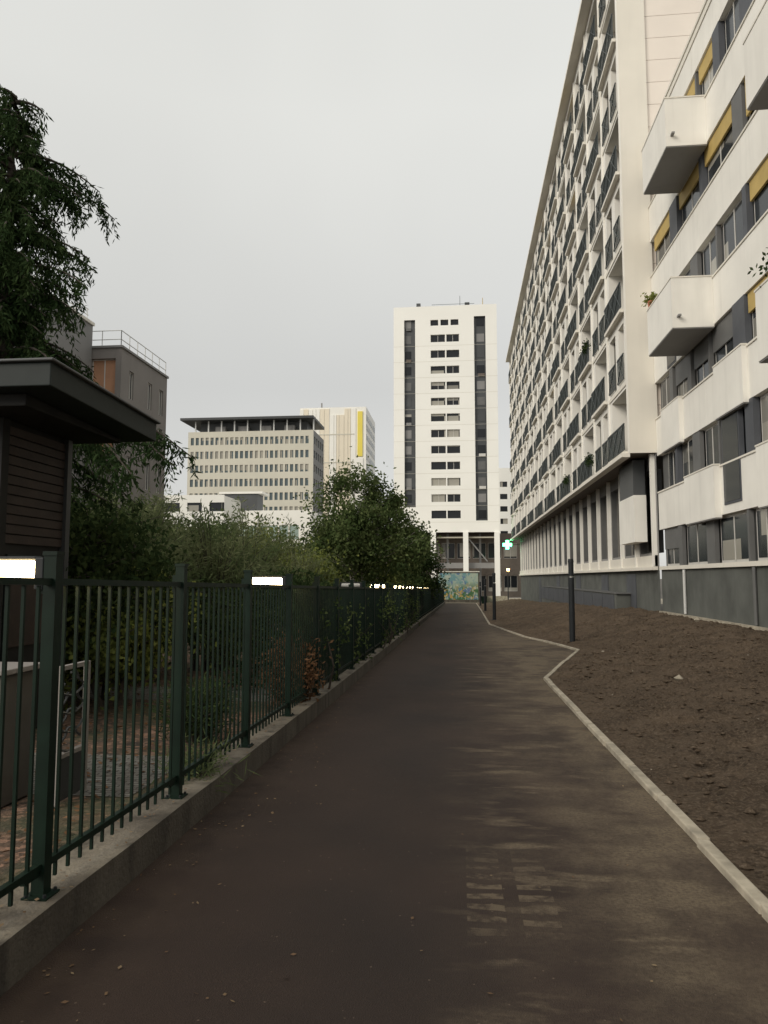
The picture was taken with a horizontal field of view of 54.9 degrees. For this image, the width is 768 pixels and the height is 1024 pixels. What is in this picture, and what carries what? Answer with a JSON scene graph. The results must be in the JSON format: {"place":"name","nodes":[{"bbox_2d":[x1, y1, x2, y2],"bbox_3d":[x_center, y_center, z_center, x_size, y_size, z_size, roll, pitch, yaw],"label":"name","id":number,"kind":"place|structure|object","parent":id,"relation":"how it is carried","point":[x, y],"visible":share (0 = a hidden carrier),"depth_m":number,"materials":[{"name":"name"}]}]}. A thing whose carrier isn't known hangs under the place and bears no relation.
{"place":"outdoors","nodes":[
{"label":"outdoors","id":0,"kind":"place"},
{"bbox_2d":[33,685,276,796],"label":"garden paving","id":1,"kind":"structure","parent":0,"point":[98,785],"depth_m":6.24,"materials":[{"name":"stone"}]},
{"bbox_2d":[0,611,339,885],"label":"garden ground","id":2,"kind":"structure","parent":0,"point":[5,824],"depth_m":7.06,"materials":[{"name":"brown plant"}]},
{"bbox_2d":[0,662,39,807],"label":"utility cabinet","id":3,"kind":"object","parent":2,"relation":"on","point":[9,735],"visible":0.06,"depth_m":5.24,"materials":[{"name":"grey metal"}]},
{"bbox_2d":[54,660,90,807],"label":"ornamental gate panel","id":4,"kind":"structure","parent":2,"relation":"on","point":[65,772],"depth_m":5.34,"materials":[{"name":"black metal"}]},
{"bbox_2d":[0,357,160,728],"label":"guard hut","id":5,"kind":"object","parent":2,"relation":"on","point":[53,410],"visible":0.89,"depth_m":7.72,"materials":[{"name":"brown wood"}]},
{"bbox_2d":[0,84,200,578],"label":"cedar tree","id":6,"kind":"object","parent":2,"relation":"on","point":[22,330],"visible":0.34,"depth_m":13.11,"materials":[{"name":"green plant"}]},
{"bbox_2d":[86,330,168,519],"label":"grey apartment block","id":7,"kind":"structure","parent":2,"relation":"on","point":[123,372],"depth_m":50.67,"materials":[{"name":"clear concrete"}]},
{"bbox_2d":[73,482,194,543],"bbox_3d":[-12.397,1.760,33.973,7.944,7.286,7.637,-1,-5,6],"label":"garden tree","id":8,"kind":"object","parent":2,"relation":"on","point":[125,501],"depth_m":34.17,"materials":[{"name":"green plant"}]},
{"bbox_2d":[64,566,216,709],"bbox_3d":[-3.566,1.646,9.552,2.580,1.958,2.282,-2,-6,24],"label":"dark bush","id":9,"kind":"object","parent":2,"relation":"on","point":[81,644],"visible":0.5,"depth_m":9.24,"materials":[{"name":"green plant"}]},
{"bbox_2d":[87,491,196,570],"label":"willow shrub","id":10,"kind":"object","parent":2,"relation":"on","point":[166,517],"visible":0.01,"depth_m":21.78,"materials":[{"name":"green plant"}]},
{"bbox_2d":[65,469,234,700],"bbox_3d":[-4.035,1.041,10.102,3.565,3.176,3.456,-3,-6,29],"label":"dark tree","id":11,"kind":"object","parent":2,"relation":"on","point":[98,536],"visible":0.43,"depth_m":9.73,"materials":[{"name":"green plant"}]},
{"bbox_2d":[98,484,203,553],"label":"willow shrub","id":12,"kind":"object","parent":2,"relation":"on","point":[155,510],"visible":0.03,"depth_m":18.35,"materials":[{"name":"green plant"}]},
{"bbox_2d":[65,506,242,685],"bbox_3d":[-4.724,1.621,12.715,4.706,3.478,4.342,-1,-5,6],"label":"dark bush","id":13,"kind":"object","parent":2,"relation":"on","point":[206,607],"visible":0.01,"depth_m":12.92,"materials":[{"name":"green plant"}]},
{"bbox_2d":[93,487,217,663],"bbox_3d":[-4.980,1.270,15.029,3.389,3.607,3.348,1,-5,-16],"label":"willow shrub","id":14,"kind":"object","parent":2,"relation":"on","point":[159,503],"visible":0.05,"depth_m":15.09,"materials":[{"name":"green plant"}]},
{"bbox_2d":[104,501,209,678],"bbox_3d":[-4.332,1.306,12.772,2.491,3.064,2.343,-4,-6,35],"label":"willow shrub","id":15,"kind":"object","parent":2,"relation":"on","point":[175,551],"visible":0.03,"depth_m":12.98,"materials":[{"name":"green plant"}]},
{"bbox_2d":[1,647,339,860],"bbox_3d":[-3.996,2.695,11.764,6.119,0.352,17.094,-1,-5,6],"label":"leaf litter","id":16,"kind":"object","parent":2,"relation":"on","point":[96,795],"visible":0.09,"depth_m":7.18,"materials":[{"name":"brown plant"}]},
{"bbox_2d":[144,664,255,743],"bbox_3d":[-1.811,1.942,7.362,1.166,0.872,1.146,2,-6,-24],"label":"bush","id":17,"kind":"object","parent":2,"relation":"on","point":[198,712],"visible":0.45,"depth_m":7.28,"materials":[{"name":"green plant"}]},
{"bbox_2d":[155,500,283,671],"bbox_3d":[-3.276,1.363,14.200,2.967,3.254,3.047,-1,-5,6],"label":"willow shrub","id":18,"kind":"object","parent":2,"relation":"on","point":[211,566],"visible":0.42,"depth_m":13.82,"materials":[{"name":"green plant"}]},
{"bbox_2d":[174,504,294,615],"bbox_3d":[-6.847,2.233,29.490,6.821,5.423,6.689,-4,-7,40],"label":"garden tree","id":19,"kind":"object","parent":2,"relation":"on","point":[202,517],"visible":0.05,"depth_m":29.56,"materials":[{"name":"green plant"}]},
{"bbox_2d":[190,495,313,647],"bbox_3d":[-3.427,1.513,18.854,3.526,3.933,3.362,-1,-5,6],"label":"willow shrub","id":20,"kind":"object","parent":2,"relation":"on","point":[272,556],"visible":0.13,"depth_m":18.70,"materials":[{"name":"green plant"}]},
{"bbox_2d":[225,514,358,588],"bbox_3d":[-3.205,2.078,24.429,5.010,3.983,4.145,-1,-5,6],"label":"yellow green tree","id":21,"kind":"object","parent":2,"relation":"on","point":[322,569],"visible":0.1,"depth_m":24.30,"materials":[{"name":"green plant"}]},
{"bbox_2d":[194,567,391,694],"bbox_3d":[-1.036,2.748,20.306,1.767,2.223,19.675,-1,-5,6],"label":"mixed hedge","id":22,"kind":"object","parent":2,"relation":"on","point":[297,581],"visible":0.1,"depth_m":11.77,"materials":[{"name":"green plant"}]},
{"bbox_2d":[255,631,333,707],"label":"dry shrub","id":23,"kind":"object","parent":2,"relation":"on","point":[310,673],"visible":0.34,"depth_m":9.28,"materials":[{"name":"brown plant"}]},
{"bbox_2d":[258,533,337,638],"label":"willow shrub","id":24,"kind":"object","parent":2,"relation":"on","point":[312,569],"visible":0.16,"depth_m":17.98,"materials":[{"name":"green plant"}]},
{"bbox_2d":[282,532,369,583],"bbox_3d":[-4.198,3.121,40.565,8.089,5.284,6.497,-1,-5,6],"label":"garden tree","id":25,"kind":"object","parent":2,"relation":"on","point":[298,549],"depth_m":39.85,"materials":[{"name":"green plant"}]},
{"bbox_2d":[290,446,448,590],"bbox_3d":[-0.856,1.087,27.705,5.194,6.666,6.328,2,-6,-23],"label":"lime tree","id":26,"kind":"object","parent":2,"relation":"on","point":[362,533],"visible":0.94,"depth_m":26.76,"materials":[{"name":"green plant"}]},
{"bbox_2d":[344,558,432,586],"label":"mixed hedge","id":27,"kind":"object","parent":2,"relation":"on","point":[407,574],"visible":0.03,"depth_m":34.09,"materials":[{"name":"green plant"}]},
{"bbox_2d":[373,520,454,596],"bbox_3d":[0.788,2.615,35.903,4.659,5.332,4.457,4,-6,-36],"label":"tree","id":28,"kind":"object","parent":2,"relation":"on","point":[413,565],"visible":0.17,"depth_m":35.61,"materials":[{"name":"green plant"}]},
{"bbox_2d":[411,539,451,601],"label":"tree","id":29,"kind":"object","parent":2,"relation":"on","point":[433,583],"visible":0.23,"depth_m":49.13,"materials":[{"name":"green plant"}]},
{"bbox_2d":[164,495,240,535],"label":"white building","id":30,"kind":"structure","parent":0,"point":[218,502],"depth_m":116.30,"materials":[{"name":"clear concrete"}]},
{"bbox_2d":[180,415,324,514],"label":"office building","id":31,"kind":"structure","parent":0,"point":[279,460],"depth_m":186.48,"materials":[{"name":"concrete"}]},
{"bbox_2d":[219,491,322,549],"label":"glazed building","id":32,"kind":"structure","parent":0,"point":[254,501],"depth_m":138.42,"materials":[{"name":"white glass"}]},
{"bbox_2d":[0,0,666,578],"label":"sky","id":33,"kind":"structure","parent":0,"point":[279,178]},
{"bbox_2d":[0,603,767,1023],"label":"asphalt path","id":34,"kind":"structure","parent":0,"point":[446,771],"depth_m":3.94,"materials":[{"name":"grey asphalt"}]},
{"bbox_2d":[0,636,661,1021],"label":"fallen leaves","id":35,"kind":"object","parent":34,"relation":"on","point":[218,884],"visible":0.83,"depth_m":3.78,"materials":[{"name":"brown plant"}]},
{"bbox_2d":[386,298,520,596],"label":"white tower block","id":36,"kind":"structure","parent":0,"point":[446,464],"depth_m":123.74,"materials":[{"name":"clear concrete"}]},
{"bbox_2d":[484,579,486,610],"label":"column","id":37,"kind":"structure","parent":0,"point":[485,608],"depth_m":55.11,"materials":[{"name":"black metal"}]},
{"bbox_2d":[499,468,511,532],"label":"white background building","id":38,"kind":"structure","parent":0,"point":[505,520],"depth_m":164.03,"materials":[{"name":"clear concrete"}]},
{"bbox_2d":[507,579,662,610],"bbox_3d":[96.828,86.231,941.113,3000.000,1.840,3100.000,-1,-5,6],"label":"ground","id":39,"kind":"structure","parent":0,"point":[660,592],"depth_m":126.45,"materials":[{"name":"grey concrete"}]},
{"bbox_2d":[0,263,94,511],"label":"grey terrace block","id":40,"kind":"structure","parent":39,"relation":"on","point":[83,345],"depth_m":47.09,"materials":[{"name":"clear concrete"}]},
{"bbox_2d":[0,602,444,996],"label":"concrete fence wall","id":41,"kind":"structure","parent":39,"relation":"on","point":[34,934],"depth_m":4.15,"materials":[{"name":"grey concrete"}]},
{"bbox_2d":[143,729,262,793],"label":"grass tuft","id":42,"kind":"object","parent":41,"relation":"on","point":[208,770],"visible":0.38,"depth_m":5.59,"materials":[{"name":"green grass blades"}]},
{"bbox_2d":[0,551,443,906],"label":"metal bar fence","id":43,"kind":"object","parent":41,"relation":"on","point":[37,873],"visible":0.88,"depth_m":4.75,"materials":[{"name":"metal"}]},
{"bbox_2d":[0,556,43,588],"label":"fence tube lamp","id":44,"kind":"object","parent":43,"relation":"attached to","point":[29,569],"visible":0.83,"depth_m":3.50,"materials":[{"name":"grey paint"}]},
{"bbox_2d":[252,576,285,589],"bbox_3d":[-1.331,0.806,8.421,0.448,0.156,0.092,-1,-5,6],"label":"fence tube lamp","id":45,"kind":"object","parent":43,"relation":"attached to","point":[276,581],"visible":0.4,"depth_m":8.38,"materials":[{"name":"grey paint"}]},
{"bbox_2d":[310,596,374,687],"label":"ivy","id":46,"kind":"object","parent":43,"relation":"attached to","point":[342,640],"visible":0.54,"depth_m":11.75,"materials":[{"name":"green plant"}]},
{"bbox_2d":[340,582,361,586],"bbox_3d":[-0.662,1.491,14.912,0.448,0.156,0.092,-1,-5,6],"label":"fence tube lamp","id":47,"kind":"object","parent":43,"relation":"attached to","point":[346,584],"visible":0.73,"depth_m":14.88,"materials":[{"name":"grey paint"}]},
{"bbox_2d":[370,584,385,587],"bbox_3d":[-0.161,2.005,19.780,0.448,0.156,0.092,-1,-5,6],"label":"fence tube lamp","id":48,"kind":"object","parent":43,"relation":"attached to","point":[378,585],"visible":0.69,"depth_m":19.74,"materials":[{"name":"grey paint"}]},
{"bbox_2d":[377,584,422,648],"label":"ivy","id":49,"kind":"object","parent":43,"relation":"attached to","point":[407,626],"visible":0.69,"depth_m":20.78,"materials":[{"name":"green plant"}]},
{"bbox_2d":[179,513,349,581],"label":"distant trees","id":50,"kind":"object","parent":39,"relation":"on","point":[283,532],"depth_m":76.09,"materials":[{"name":"green plant"}]},
{"bbox_2d":[300,403,374,520],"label":"yellow and white building","id":51,"kind":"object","parent":39,"relation":"on","point":[346,428],"visible":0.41,"depth_m":235.50,"materials":[{"name":"clear concrete"}]},
{"bbox_2d":[437,571,479,602],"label":"wall","id":52,"kind":"structure","parent":39,"relation":"on","point":[464,585],"depth_m":93.00,"materials":[{"name":"paint"}]},
{"bbox_2d":[481,596,486,603],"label":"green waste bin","id":53,"kind":"object","parent":39,"relation":"on","point":[482,599],"visible":0.48,"depth_m":82.72,"materials":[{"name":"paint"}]},
{"bbox_2d":[483,593,507,601],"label":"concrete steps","id":54,"kind":"structure","parent":39,"relation":"on","point":[498,598],"depth_m":87.90,"materials":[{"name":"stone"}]},
{"bbox_2d":[541,586,630,608],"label":"basement ramp wall","id":55,"kind":"structure","parent":39,"relation":"on","point":[608,599],"depth_m":36.08,"materials":[{"name":"grey concrete"}]},
{"bbox_2d":[476,603,767,922],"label":"stone kerb","id":56,"kind":"structure","parent":39,"relation":"on","point":[750,892],"depth_m":5.17,"materials":[{"name":"grey stone"}]},
{"bbox_2d":[641,0,767,630],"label":"walls and windows","id":57,"kind":"structure","parent":39,"relation":"on","point":[704,150],"depth_m":20.11,"materials":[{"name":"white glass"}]},
{"bbox_2d":[640,292,657,307],"bbox_3d":[8.191,-6.461,22.708,0.624,0.574,0.619,3,-6,-32],"label":"terracotta flower pot","id":58,"kind":"object","parent":57,"relation":"on","point":[651,297],"visible":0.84,"depth_m":22.64,"materials":[{"name":"green plant"}]},
{"bbox_2d":[645,0,706,140],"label":"roof edge","id":59,"kind":"object","parent":57,"relation":"on","point":[688,41],"visible":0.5,"depth_m":22.18,"materials":[{"name":"white concrete"}]},
{"bbox_2d":[682,567,757,624],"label":"downpipes","id":60,"kind":"object","parent":57,"relation":"attached to","point":[754,594],"visible":1,"depth_m":17.40,"materials":[{"name":"grey metal"}]},
{"bbox_2d":[747,247,767,287],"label":"balcony shrub","id":61,"kind":"object","parent":57,"relation":"on","point":[762,266],"visible":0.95,"depth_m":14.05,"materials":[{"name":"green plant"}]},
{"bbox_2d":[519,453,663,610],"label":"ground floor","id":62,"kind":"structure","parent":0,"point":[608,536],"depth_m":33.86,"materials":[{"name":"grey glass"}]},
{"bbox_2d":[503,540,519,548],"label":"pharmacy cross sign","id":63,"kind":"object","parent":62,"relation":"on","point":[507,544],"visible":1,"depth_m":83.63,"materials":[{"name":"white plastic"}]},
{"bbox_2d":[510,0,704,539],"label":"walls and windows","id":64,"kind":"structure","parent":62,"relation":"on","point":[653,36],"depth_m":28.77,"materials":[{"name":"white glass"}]},
{"bbox_2d":[506,0,591,361],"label":"roof cornice","id":65,"kind":"structure","parent":64,"relation":"on","point":[581,25],"depth_m":43.07,"materials":[{"name":"beige concrete"}]},
{"bbox_2d":[508,0,627,536],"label":"balcony railings","id":66,"kind":"object","parent":64,"relation":"attached to","point":[614,442],"visible":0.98,"depth_m":36.70,"materials":[{"name":"grey metal"}]},
{"bbox_2d":[509,0,629,540],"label":"ribs","id":67,"kind":"object","parent":64,"relation":"attached to","point":[612,464],"visible":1,"depth_m":36.68,"materials":[{"name":"white concrete"}]},
{"bbox_2d":[562,338,593,487],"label":"balcony plants","id":68,"kind":"object","parent":64,"relation":"on","point":[584,348],"visible":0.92,"depth_m":33.56,"materials":[{"name":"green plant"}]},
{"bbox_2d":[477,599,767,897],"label":"soil bed","id":69,"kind":"object","parent":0,"point":[527,617],"visible":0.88,"depth_m":9.88,"materials":[{"name":"brown soil"}]},
{"bbox_2d":[479,582,481,605],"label":"column","id":70,"kind":"structure","parent":69,"relation":"on","point":[480,593],"depth_m":73.93,"materials":[{"name":"black metal"}]},
{"bbox_2d":[492,573,496,619],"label":"column","id":71,"kind":"structure","parent":69,"relation":"on","point":[494,594],"depth_m":38.32,"materials":[{"name":"black metal"}]},
{"bbox_2d":[568,559,574,641],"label":"column","id":72,"kind":"structure","parent":69,"relation":"on","point":[571,601],"depth_m":21.84,"materials":[{"name":"black metal"}]}
]}

